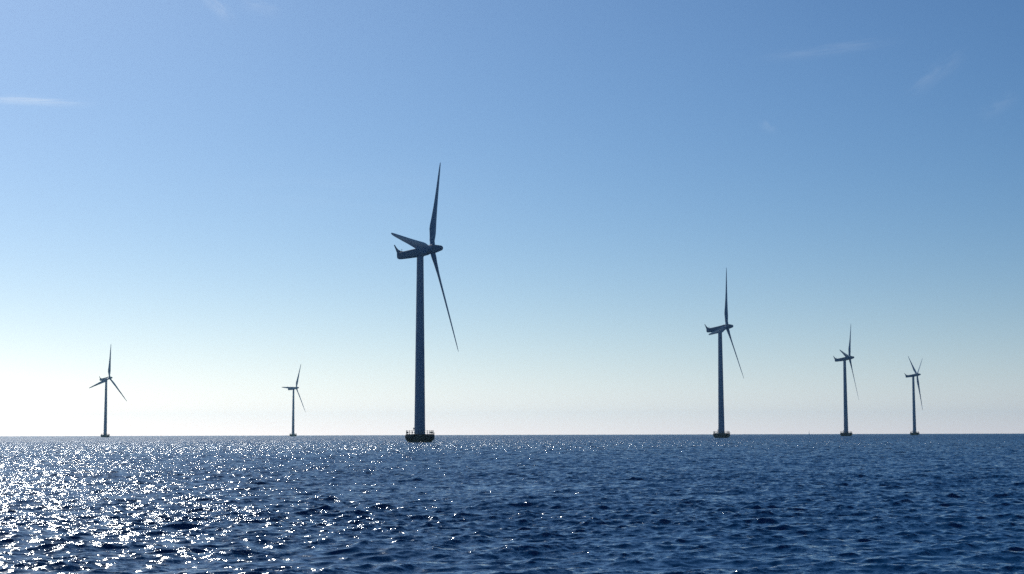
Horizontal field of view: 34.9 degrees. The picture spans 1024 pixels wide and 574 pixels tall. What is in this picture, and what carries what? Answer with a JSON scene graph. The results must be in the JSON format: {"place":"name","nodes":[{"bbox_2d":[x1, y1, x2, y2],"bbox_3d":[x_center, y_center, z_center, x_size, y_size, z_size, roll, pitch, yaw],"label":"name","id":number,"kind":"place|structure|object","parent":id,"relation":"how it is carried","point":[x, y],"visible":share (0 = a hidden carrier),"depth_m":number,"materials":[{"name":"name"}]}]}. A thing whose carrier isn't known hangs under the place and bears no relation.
{"place":"outdoors","nodes":[
{"label":"outdoors","id":0,"kind":"place"},
{"bbox_2d":[0,434,1023,573],"bbox_3d":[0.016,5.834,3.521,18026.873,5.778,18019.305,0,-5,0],"label":"sea","id":1,"kind":"structure","parent":0,"point":[678,504],"depth_m":63.73,"materials":[{"name":"blue liquid"}]},
{"bbox_2d":[90,347,126,436],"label":"wind turbine","id":2,"kind":"object","parent":1,"relation":"in","point":[103,380],"visible":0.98,"depth_m":1747.41,"materials":[{"name":"metal"}]},
{"bbox_2d":[282,365,304,435],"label":"wind turbine","id":3,"kind":"object","parent":1,"relation":"in","point":[293,389],"visible":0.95,"depth_m":2141.31,"materials":[{"name":"metal"}]},
{"bbox_2d":[391,162,457,441],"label":"wind turbine","id":4,"kind":"object","parent":1,"relation":"in","point":[421,250],"visible":0.97,"depth_m":536.01,"materials":[{"name":"metal"}]},
{"bbox_2d":[705,267,743,437],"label":"wind turbine","id":5,"kind":"object","parent":1,"relation":"in","point":[720,432],"visible":0.97,"depth_m":933.72,"materials":[{"name":"metal"}]},
{"bbox_2d":[833,327,858,435],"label":"wind turbine","id":6,"kind":"object","parent":1,"relation":"in","point":[849,357],"visible":0.97,"depth_m":1325.78,"materials":[{"name":"metal"}]},
{"bbox_2d":[904,357,922,434],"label":"wind turbine","id":7,"kind":"object","parent":1,"relation":"in","point":[914,431],"visible":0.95,"depth_m":1716.18,"materials":[{"name":"metal"}]},
{"bbox_2d":[0,0,1023,435],"label":"sky","id":8,"kind":"structure","parent":0,"point":[211,195],"materials":[{"name":"blue"}]}
]}

